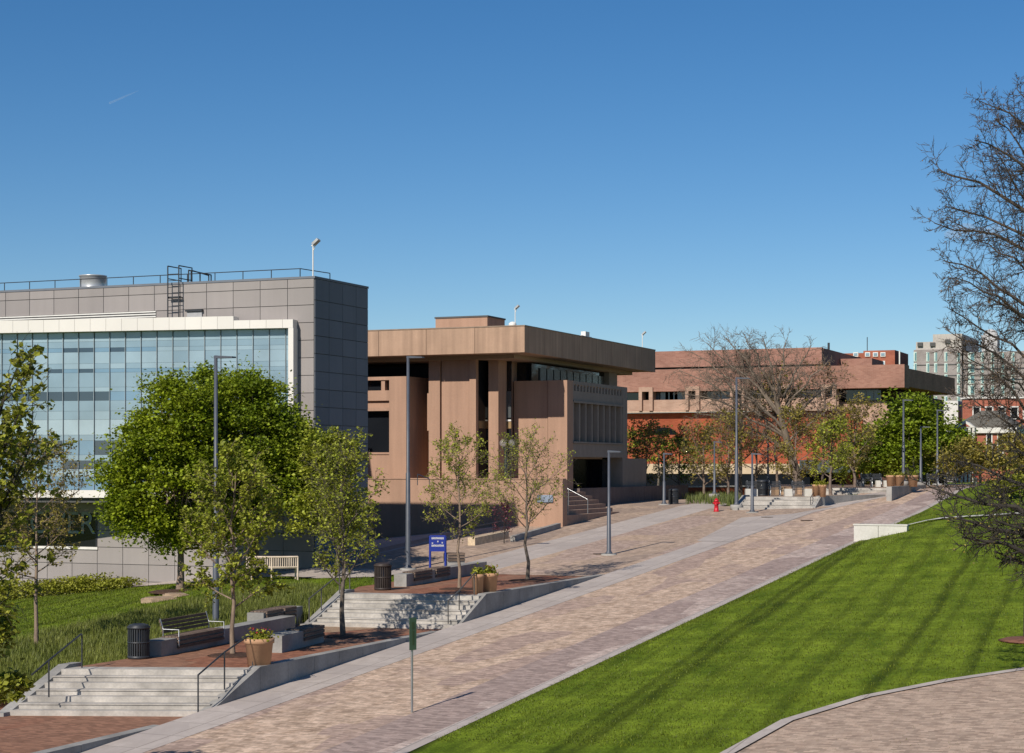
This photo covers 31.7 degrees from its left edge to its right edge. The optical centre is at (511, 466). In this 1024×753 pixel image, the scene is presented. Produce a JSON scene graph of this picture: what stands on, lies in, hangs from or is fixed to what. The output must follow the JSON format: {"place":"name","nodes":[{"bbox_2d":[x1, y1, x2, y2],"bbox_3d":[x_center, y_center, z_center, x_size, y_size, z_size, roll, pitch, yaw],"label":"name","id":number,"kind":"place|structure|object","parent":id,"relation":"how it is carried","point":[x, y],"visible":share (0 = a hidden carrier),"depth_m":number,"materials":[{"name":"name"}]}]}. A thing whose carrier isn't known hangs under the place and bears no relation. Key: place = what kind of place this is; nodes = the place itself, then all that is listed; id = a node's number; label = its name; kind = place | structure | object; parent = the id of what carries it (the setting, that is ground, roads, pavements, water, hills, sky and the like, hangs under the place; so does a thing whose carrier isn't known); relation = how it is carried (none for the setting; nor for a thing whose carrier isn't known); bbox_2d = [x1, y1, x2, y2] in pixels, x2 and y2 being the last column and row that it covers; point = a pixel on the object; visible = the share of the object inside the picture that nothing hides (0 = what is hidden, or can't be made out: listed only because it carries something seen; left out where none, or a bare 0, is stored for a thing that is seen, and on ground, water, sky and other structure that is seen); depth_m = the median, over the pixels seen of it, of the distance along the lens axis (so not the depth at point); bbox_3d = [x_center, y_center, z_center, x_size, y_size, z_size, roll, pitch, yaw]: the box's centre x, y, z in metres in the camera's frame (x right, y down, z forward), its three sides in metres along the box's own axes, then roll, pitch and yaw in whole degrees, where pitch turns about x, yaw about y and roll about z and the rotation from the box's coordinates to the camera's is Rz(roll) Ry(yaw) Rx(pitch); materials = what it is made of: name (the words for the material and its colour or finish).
{"place":"outdoors","nodes":[
{"label":"outdoors","id":0,"kind":"place"},
{"bbox_2d":[0,701,202,752],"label":"brick terrace","id":1,"kind":"structure","parent":0,"point":[24,734],"depth_m":44.58,"materials":[{"name":"brick"}]},
{"bbox_2d":[0,662,80,716],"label":"stair curb","id":2,"kind":"structure","parent":1,"relation":"on","point":[13,705],"depth_m":48.18,"materials":[{"name":"concrete"}]},
{"bbox_2d":[10,667,250,716],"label":"concrete stairs","id":3,"kind":"structure","parent":1,"relation":"on","point":[125,691],"depth_m":47.80,"materials":[{"name":"concrete"}]},
{"bbox_2d":[78,625,441,666],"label":"brick terrace","id":4,"kind":"structure","parent":0,"point":[197,658],"depth_m":53.00,"materials":[{"name":"brick"}]},
{"bbox_2d":[127,623,149,659],"bbox_3d":[-10.684,5.000,51.619,0.660,1.000,0.660,0,0,23],"label":"litter bin","id":5,"kind":"object","parent":4,"relation":"on","point":[138,641],"visible":1,"depth_m":51.37,"materials":[{"name":"metal"}]},
{"bbox_2d":[150,611,294,656],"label":"seat wall","id":6,"kind":"structure","parent":4,"relation":"on","point":[175,643],"depth_m":54.76,"materials":[{"name":"concrete"}]},
{"bbox_2d":[177,435,294,657],"bbox_3d":[-7.999,2.445,52.492,3.464,6.720,3.765,0,0,-9],"label":"young tree","id":7,"kind":"object","parent":4,"relation":"on","point":[235,464],"visible":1,"depth_m":52.15,"materials":[{"name":"green plant"}]},
{"bbox_2d":[242,627,278,666],"bbox_3d":[-6.978,4.955,49.567,1.038,1.089,0.969,0,0,23],"label":"planter","id":8,"kind":"object","parent":4,"relation":"on","point":[259,646],"visible":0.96,"depth_m":49.31,"materials":[{"name":"ceramic"}]},
{"bbox_2d":[271,624,324,652],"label":"seat block","id":9,"kind":"structure","parent":4,"relation":"on","point":[296,637],"depth_m":54.59,"materials":[{"name":"concrete"}]},
{"bbox_2d":[300,589,353,625],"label":"stair curb","id":10,"kind":"structure","parent":4,"relation":"on","point":[325,606],"depth_m":63.12,"materials":[{"name":"concrete"}]},
{"bbox_2d":[297,426,390,638],"bbox_3d":[-5.324,2.204,58.106,3.088,7.207,3.200,0,0,23],"label":"young tree","id":11,"kind":"object","parent":4,"relation":"on","point":[354,451],"visible":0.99,"depth_m":58.17,"materials":[{"name":"green plant"}]},
{"bbox_2d":[312,592,480,628],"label":"concrete stairs","id":12,"kind":"structure","parent":4,"relation":"on","point":[389,610],"depth_m":62.40,"materials":[{"name":"concrete"}]},
{"bbox_2d":[126,527,491,586],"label":"concrete path","id":13,"kind":"structure","parent":0,"point":[315,572],"depth_m":79.40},
{"bbox_2d":[80,512,812,752],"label":"concrete path","id":14,"kind":"structure","parent":0,"point":[171,731],"depth_m":52.87,"materials":[{"name":"concrete"}]},
{"bbox_2d":[353,574,582,594],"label":"brick terrace","id":15,"kind":"structure","parent":0,"point":[503,582],"depth_m":68.40,"materials":[{"name":"brick"}]},
{"bbox_2d":[374,562,391,590],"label":"litter bin","id":16,"kind":"object","parent":15,"relation":"on","point":[382,576],"visible":1,"depth_m":65.67,"materials":[{"name":"brown metal"}]},
{"bbox_2d":[394,561,486,586],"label":"seat wall","id":17,"kind":"structure","parent":15,"relation":"on","point":[420,576],"depth_m":70.55,"materials":[{"name":"concrete"}]},
{"bbox_2d":[418,421,511,589],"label":"young tree","id":18,"kind":"object","parent":15,"relation":"on","point":[447,459],"visible":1,"depth_m":66.21,"materials":[{"name":"green plant"}]},
{"bbox_2d":[470,562,485,594],"bbox_3d":[-1.198,3.949,63.679,0.573,1.142,0.576,0,0,5],"label":"planter","id":19,"kind":"object","parent":15,"relation":"on","point":[479,577],"visible":1,"depth_m":63.54,"materials":[{"name":"ceramic"}]},
{"bbox_2d":[482,564,498,592],"bbox_3d":[-0.827,3.989,64.261,0.793,1.063,0.762,0,0,7],"label":"planter","id":20,"kind":"object","parent":15,"relation":"on","point":[490,580],"visible":0.91,"depth_m":64.06,"materials":[{"name":"ceramic"}]},
{"bbox_2d":[475,418,580,581],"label":"young tree","id":21,"kind":"object","parent":15,"relation":"on","point":[534,489],"visible":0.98,"depth_m":71.34,"materials":[{"name":"green plant"}]},
{"bbox_2d":[276,499,704,571],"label":"plaza","id":22,"kind":"structure","parent":0,"point":[395,559],"depth_m":89.15,"materials":[{"name":"concrete"}]},
{"bbox_2d":[400,356,424,569],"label":"street lamp","id":23,"kind":"object","parent":22,"relation":"on","point":[408,550],"visible":0.9,"depth_m":77.93,"materials":[{"name":"metal"}]},
{"bbox_2d":[429,535,446,567],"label":"signboard","id":24,"kind":"object","parent":22,"relation":"on","point":[437,542],"visible":0.95,"depth_m":77.94,"materials":[{"name":"blue metal"}]},
{"bbox_2d":[468,531,508,545],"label":"stone wall","id":25,"kind":"structure","parent":22,"relation":"on","point":[487,538],"depth_m":89.02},
{"bbox_2d":[510,523,560,541],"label":"kerb wall","id":26,"kind":"structure","parent":22,"relation":"on","point":[534,532],"depth_m":92.36,"materials":[{"name":"concrete"}]},
{"bbox_2d":[567,492,618,525],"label":"brick stairs","id":27,"kind":"structure","parent":22,"relation":"on","point":[577,509],"depth_m":102.34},
{"bbox_2d":[627,416,678,485],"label":"budding tree","id":28,"kind":"object","parent":22,"relation":"on","point":[647,432],"visible":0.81,"depth_m":121.77,"materials":[{"name":"green plant"}]},
{"bbox_2d":[670,414,738,493],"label":"budding tree","id":29,"kind":"object","parent":22,"relation":"on","point":[703,458],"visible":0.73,"depth_m":123.92,"materials":[{"name":"green plant"}]},
{"bbox_2d":[696,405,755,494],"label":"budding tree","id":30,"kind":"object","parent":22,"relation":"on","point":[727,469],"visible":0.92,"depth_m":120.87,"materials":[{"name":"green plant"}]},
{"bbox_2d":[0,481,1023,752],"bbox_3d":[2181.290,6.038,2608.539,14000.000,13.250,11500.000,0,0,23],"label":"lawn","id":31,"kind":"structure","parent":0,"point":[790,665],"depth_m":52.27,"materials":[{"name":"green plant"}]},
{"bbox_2d":[0,571,35,704],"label":"leafy bush","id":32,"kind":"object","parent":31,"relation":"on","point":[19,683],"visible":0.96,"depth_m":36.00,"materials":[{"name":"green plant"}]},
{"bbox_2d":[0,333,77,630],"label":"foreground tree","id":33,"kind":"object","parent":31,"relation":"on","point":[8,428],"visible":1,"depth_m":29.87,"materials":[{"name":"green plant"}]},
{"bbox_2d":[0,428,97,645],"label":"young tree","id":34,"kind":"object","parent":31,"relation":"on","point":[56,520],"visible":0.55,"depth_m":57.89,"materials":[{"name":"green plant"}]},
{"bbox_2d":[0,571,146,599],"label":"hedge","id":35,"kind":"object","parent":31,"relation":"on","point":[71,585],"visible":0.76,"depth_m":83.33,"materials":[{"name":"green plant"}]},
{"bbox_2d":[32,724,163,752],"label":"retaining wall","id":36,"kind":"structure","parent":31,"relation":"on","point":[80,746],"depth_m":42.08,"materials":[{"name":"concrete"}]},
{"bbox_2d":[148,589,189,593],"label":"mulch bed","id":37,"kind":"object","parent":31,"relation":"on","point":[163,591],"visible":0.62,"depth_m":74.16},
{"bbox_2d":[74,362,263,588],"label":"maple tree","id":38,"kind":"object","parent":37,"relation":"on","point":[169,444],"visible":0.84,"depth_m":74.01,"materials":[{"name":"green plant"}]},
{"bbox_2d":[0,580,340,703],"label":"tall grass","id":39,"kind":"structure","parent":31,"relation":"on","point":[104,638],"depth_m":60.69,"materials":[{"name":"plant"}]},
{"bbox_2d":[0,265,368,596],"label":"panel building","id":40,"kind":"structure","parent":31,"relation":"on","point":[99,342],"depth_m":82.89,"materials":[{"name":"stone"}]},
{"bbox_2d":[0,511,97,549],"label":"window","id":41,"kind":"structure","parent":40,"relation":"in","point":[88,539],"depth_m":85.66,"materials":[{"name":"black glass"}]},
{"bbox_2d":[79,274,106,286],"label":"roof duct","id":42,"kind":"object","parent":40,"relation":"on","point":[85,282],"visible":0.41,"depth_m":88.39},
{"bbox_2d":[2,575,393,640],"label":"lawn turf","id":43,"kind":"structure","parent":31,"relation":"on","point":[56,611],"depth_m":73.63,"materials":[{"name":"plant"}]},
{"bbox_2d":[212,355,235,625],"bbox_3d":[-10.009,0.959,61.928,1.090,9.536,0.709,0,0,23],"label":"street lamp","id":44,"kind":"object","parent":31,"relation":"on","point":[215,612],"visible":0.37,"depth_m":61.94,"materials":[{"name":"metal"}]},
{"bbox_2d":[182,351,327,577],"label":"maple tree","id":45,"kind":"object","parent":31,"relation":"on","point":[266,421],"visible":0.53,"depth_m":76.30,"materials":[{"name":"green plant"}]},
{"bbox_2d":[246,556,298,579],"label":"curved bench","id":46,"kind":"object","parent":31,"relation":"on","point":[273,562],"visible":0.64,"depth_m":74.82,"materials":[{"name":"beige wood"}]},
{"bbox_2d":[247,606,302,625],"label":"seat wall","id":47,"kind":"structure","parent":31,"relation":"on","point":[296,611],"depth_m":61.11,"materials":[{"name":"concrete"}]},
{"bbox_2d":[200,631,435,728],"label":"retaining wall","id":48,"kind":"structure","parent":31,"relation":"on","point":[256,679],"depth_m":50.64,"materials":[{"name":"concrete"}]},
{"bbox_2d":[270,417,377,576],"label":"maple tree","id":49,"kind":"object","parent":31,"relation":"on","point":[322,440],"visible":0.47,"depth_m":75.57,"materials":[{"name":"green plant"}]},
{"bbox_2d":[368,478,566,539],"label":"terrace wall","id":50,"kind":"structure","parent":31,"relation":"on","point":[391,505],"depth_m":99.50,"materials":[{"name":"beige concrete"}]},
{"bbox_2d":[368,315,655,491],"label":"concrete building","id":51,"kind":"structure","parent":31,"relation":"on","point":[489,377],"depth_m":105.82,"materials":[{"name":"concrete"}]},
{"bbox_2d":[368,380,388,451],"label":"window","id":52,"kind":"structure","parent":51,"relation":"in","point":[378,421],"depth_m":106.42,"materials":[{"name":"black glass"}]},
{"bbox_2d":[478,360,488,477],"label":"window","id":53,"kind":"structure","parent":51,"relation":"in","point":[483,366],"depth_m":105.16,"materials":[{"name":"black glass"}]},
{"bbox_2d":[478,361,511,477],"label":"window","id":54,"kind":"structure","parent":51,"relation":"in","point":[481,424],"depth_m":105.75,"materials":[{"name":"black glass"}]},
{"bbox_2d":[458,574,604,623],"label":"retaining wall","id":55,"kind":"structure","parent":31,"relation":"on","point":[486,603],"depth_m":65.28,"materials":[{"name":"concrete"}]},
{"bbox_2d":[574,485,687,505],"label":"entrance wall","id":56,"kind":"structure","parent":31,"relation":"on","point":[619,495],"depth_m":114.69,"materials":[{"name":"concrete"}]},
{"bbox_2d":[627,425,726,485],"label":"leafy tree","id":57,"kind":"object","parent":31,"relation":"on","point":[652,458],"visible":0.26,"depth_m":149.95,"materials":[{"name":"green plant"}]},
{"bbox_2d":[392,488,965,752],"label":"concrete edge","id":58,"kind":"object","parent":31,"relation":"on","point":[447,730],"visible":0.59,"depth_m":52.43,"materials":[{"name":"concrete"}]},
{"bbox_2d":[437,513,921,741],"bbox_3d":[10.385,4.481,70.485,0.791,3.862,62.173,0,0,23],"label":"lawn fringe","id":59,"kind":"object","parent":31,"relation":"on","point":[662,634],"visible":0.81,"depth_m":55.56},
{"bbox_2d":[652,419,707,484],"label":"budding tree","id":60,"kind":"object","parent":31,"relation":"on","point":[683,466],"visible":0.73,"depth_m":127.84,"materials":[{"name":"green plant"}]},
{"bbox_2d":[688,485,754,496],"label":"brick wall","id":61,"kind":"structure","parent":31,"relation":"on","point":[697,489],"depth_m":129.76,"materials":[{"name":"red brick"}]},
{"bbox_2d":[684,343,777,495],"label":"bare tree","id":62,"kind":"object","parent":31,"relation":"on","point":[740,488],"visible":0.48,"depth_m":125.90,"materials":[{"name":"brown plant"}]},
{"bbox_2d":[724,392,782,488],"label":"budding tree","id":63,"kind":"object","parent":31,"relation":"on","point":[758,470],"visible":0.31,"depth_m":131.80,"materials":[{"name":"green plant"}]},
{"bbox_2d":[617,343,954,485],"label":"brick building","id":64,"kind":"structure","parent":31,"relation":"on","point":[650,394],"depth_m":183.23,"materials":[{"name":"brown brick"}]},
{"bbox_2d":[844,350,907,364],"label":"brick block","id":65,"kind":"structure","parent":64,"relation":"on","point":[888,357],"depth_m":299.95,"materials":[{"name":"red brick"}]},
{"bbox_2d":[810,494,884,507],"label":"retaining wall","id":66,"kind":"structure","parent":31,"relation":"on","point":[827,500],"depth_m":107.63,"materials":[{"name":"concrete"}]},
{"bbox_2d":[853,524,908,540],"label":"wall","id":67,"kind":"structure","parent":31,"relation":"on","point":[865,531],"depth_m":85.09,"materials":[{"name":"white concrete"}]},
{"bbox_2d":[886,485,925,500],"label":"retaining wall","id":68,"kind":"structure","parent":31,"relation":"on","point":[894,492],"depth_m":109.80,"materials":[{"name":"concrete"}]},
{"bbox_2d":[944,401,961,431],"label":"white kiosk","id":69,"kind":"object","parent":31,"relation":"on","point":[954,408],"visible":0.29,"depth_m":226.36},
{"bbox_2d":[899,426,1023,593],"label":"crabapple tree","id":70,"kind":"object","parent":31,"relation":"on","point":[1002,504],"visible":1,"depth_m":44.17,"materials":[{"name":"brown plant"}]},
{"bbox_2d":[913,334,1023,481],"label":"apartment tower","id":71,"kind":"structure","parent":31,"relation":"on","point":[925,360],"depth_m":285.41,"materials":[{"name":"grey concrete"}]},
{"bbox_2d":[924,433,1023,483],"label":"leafy tree","id":72,"kind":"object","parent":31,"relation":"on","point":[976,453],"visible":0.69,"depth_m":117.47,"materials":[{"name":"green plant"}]},
{"bbox_2d":[950,411,1023,482],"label":"classical building","id":73,"kind":"structure","parent":31,"relation":"on","point":[970,425],"depth_m":200.32,"materials":[{"name":"brick"}]},
{"bbox_2d":[961,396,1023,424],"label":"brick hall","id":74,"kind":"structure","parent":31,"relation":"on","point":[967,413],"depth_m":219.44,"materials":[{"name":"red brick"}]},
{"bbox_2d":[976,468,1023,499],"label":"shrub","id":75,"kind":"object","parent":31,"relation":"on","point":[1014,475],"visible":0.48,"depth_m":99.65,"materials":[{"name":"green plant"}]},
{"bbox_2d":[995,425,1023,476],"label":"leafy tree","id":76,"kind":"object","parent":31,"relation":"on","point":[1020,446],"visible":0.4,"depth_m":124.35,"materials":[{"name":"green plant"}]},
{"bbox_2d":[998,636,1023,642],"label":"mulch bed","id":77,"kind":"object","parent":31,"relation":"on","point":[1015,639],"visible":1,"depth_m":52.02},
{"bbox_2d":[910,72,1023,636],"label":"locust tree","id":78,"kind":"object","parent":77,"relation":"on","point":[997,378],"visible":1,"depth_m":52.44,"materials":[{"name":"brown plant"}]},
{"bbox_2d":[0,0,1023,412],"label":"sky","id":79,"kind":"structure","parent":0,"point":[618,171],"materials":[{"name":"blue"}]},
{"bbox_2d":[144,487,951,752],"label":"street","id":80,"kind":"structure","parent":0,"point":[321,720],"depth_m":54.63,"materials":[{"name":"brick"}]},
{"bbox_2d":[409,617,415,712],"bbox_3d":[-2.516,5.113,45.490,0.210,2.597,0.082,0,0,-37],"label":"sign post","id":81,"kind":"object","parent":80,"relation":"on","point":[412,634],"visible":0.78,"depth_m":45.47,"materials":[{"name":"metal"}]},
{"bbox_2d":[320,486,972,752],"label":"street edge band","id":82,"kind":"object","parent":80,"relation":"on","point":[395,735],"visible":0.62,"depth_m":53.96,"materials":[{"name":"concrete"}]},
{"bbox_2d":[698,512,811,541],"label":"concrete crossing","id":83,"kind":"object","parent":80,"relation":"on","point":[739,528],"visible":1,"depth_m":94.48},
{"bbox_2d":[467,502,726,569],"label":"concrete path","id":84,"kind":"structure","parent":0,"point":[509,558],"depth_m":90.92,"materials":[{"name":"concrete"}]},
{"bbox_2d":[493,515,728,575],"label":"brick street","id":85,"kind":"structure","parent":0,"point":[558,560],"depth_m":85.12,"materials":[{"name":"brick"}]},
{"bbox_2d":[601,450,621,555],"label":"street lamp","id":86,"kind":"object","parent":85,"relation":"on","point":[608,552],"visible":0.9,"depth_m":81.94,"materials":[{"name":"metal"}]},
{"bbox_2d":[541,516,754,575],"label":"tan brick band","id":87,"kind":"object","parent":85,"relation":"on","point":[597,565],"visible":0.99,"depth_m":83.34,"materials":[{"name":"brick"}]},
{"bbox_2d":[682,490,740,505],"bbox_3d":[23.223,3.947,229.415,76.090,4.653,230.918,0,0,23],"label":"ornamental grass","id":88,"kind":"structure","parent":0,"point":[724,497],"depth_m":113.99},
{"bbox_2d":[689,506,831,515],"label":"plaza","id":89,"kind":"structure","parent":0,"point":[725,511],"depth_m":103.35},
{"bbox_2d":[730,377,749,509],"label":"street lamp","id":90,"kind":"object","parent":89,"relation":"on","point":[736,504],"visible":1,"depth_m":105.27,"materials":[{"name":"metal"}]},
{"bbox_2d":[739,497,818,509],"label":"concrete stairs","id":91,"kind":"structure","parent":89,"relation":"on","point":[780,502],"depth_m":105.58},
{"bbox_2d":[754,494,829,496],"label":"brick terrace","id":92,"kind":"structure","parent":0,"point":[795,495],"depth_m":107.50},
{"bbox_2d":[756,401,823,493],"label":"budding tree","id":93,"kind":"object","parent":92,"relation":"on","point":[796,414],"visible":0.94,"depth_m":116.94,"materials":[{"name":"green plant"}]},
{"bbox_2d":[801,414,855,494],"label":"budding tree","id":94,"kind":"object","parent":92,"relation":"on","point":[828,434],"visible":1,"depth_m":112.92,"materials":[{"name":"green plant"}]},
{"bbox_2d":[826,488,885,494],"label":"retaining wall","id":95,"kind":"structure","parent":92,"relation":"on","point":[844,491],"depth_m":114.25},
{"bbox_2d":[768,484,978,494],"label":"brick terrace","id":96,"kind":"structure","parent":0,"point":[774,491],"depth_m":120.61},
{"bbox_2d":[664,325,848,484],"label":"bare tree","id":97,"kind":"object","parent":96,"relation":"on","point":[756,378],"visible":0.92,"depth_m":122.36,"materials":[{"name":"brown plant"}]},
{"bbox_2d":[726,360,816,484],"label":"budding tree","id":98,"kind":"object","parent":96,"relation":"on","point":[775,414],"visible":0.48,"depth_m":123.85,"materials":[{"name":"green plant"}]},
{"bbox_2d":[788,355,857,480],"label":"budding tree","id":99,"kind":"object","parent":96,"relation":"on","point":[821,399],"visible":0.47,"depth_m":127.94,"materials":[{"name":"green plant"}]},
{"bbox_2d":[817,391,885,486],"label":"budding tree","id":100,"kind":"object","parent":96,"relation":"on","point":[857,420],"visible":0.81,"depth_m":119.93,"materials":[{"name":"green plant"}]},
{"bbox_2d":[735,670,1023,752],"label":"brick walk","id":101,"kind":"structure","parent":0,"point":[983,705],"depth_m":40.63,"materials":[{"name":"brick"}]},
{"bbox_2d":[720,719,791,752],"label":"walk edge","id":102,"kind":"object","parent":101,"relation":"on","point":[755,736],"visible":1,"depth_m":39.96,"materials":[{"name":"concrete"}]},
{"bbox_2d":[784,695,870,719],"bbox_3d":[7.538,5.744,43.000,0.300,0.237,3.407,0,0,43],"label":"walk edge","id":103,"kind":"object","parent":101,"relation":"on","point":[824,708],"visible":1,"depth_m":42.97,"materials":[{"name":"concrete"}]},
{"bbox_2d":[864,678,956,695],"bbox_3d":[9.972,5.524,45.125,3.096,0.216,0.300,0,0,-34],"label":"walk edge","id":104,"kind":"object","parent":101,"relation":"on","point":[910,687],"visible":1,"depth_m":45.13,"materials":[{"name":"concrete"}]},
{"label":"plaza","id":105,"kind":"structure","parent":0,"visible":0},
{"bbox_2d":[824,422,901,484],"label":"leafy tree","id":106,"kind":"object","parent":105,"relation":"on","point":[873,471],"visible":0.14,"depth_m":138.46,"materials":[{"name":"green plant"}]},
{"bbox_2d":[850,385,971,480],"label":"leafy tree","id":107,"kind":"object","parent":105,"relation":"on","point":[919,409],"visible":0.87,"depth_m":133.97,"materials":[{"name":"green plant"}]},
{"bbox_2d":[907,422,985,484],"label":"leafy tree","id":108,"kind":"object","parent":105,"relation":"on","point":[931,472],"visible":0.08,"depth_m":139.24,"materials":[{"name":"green plant"}]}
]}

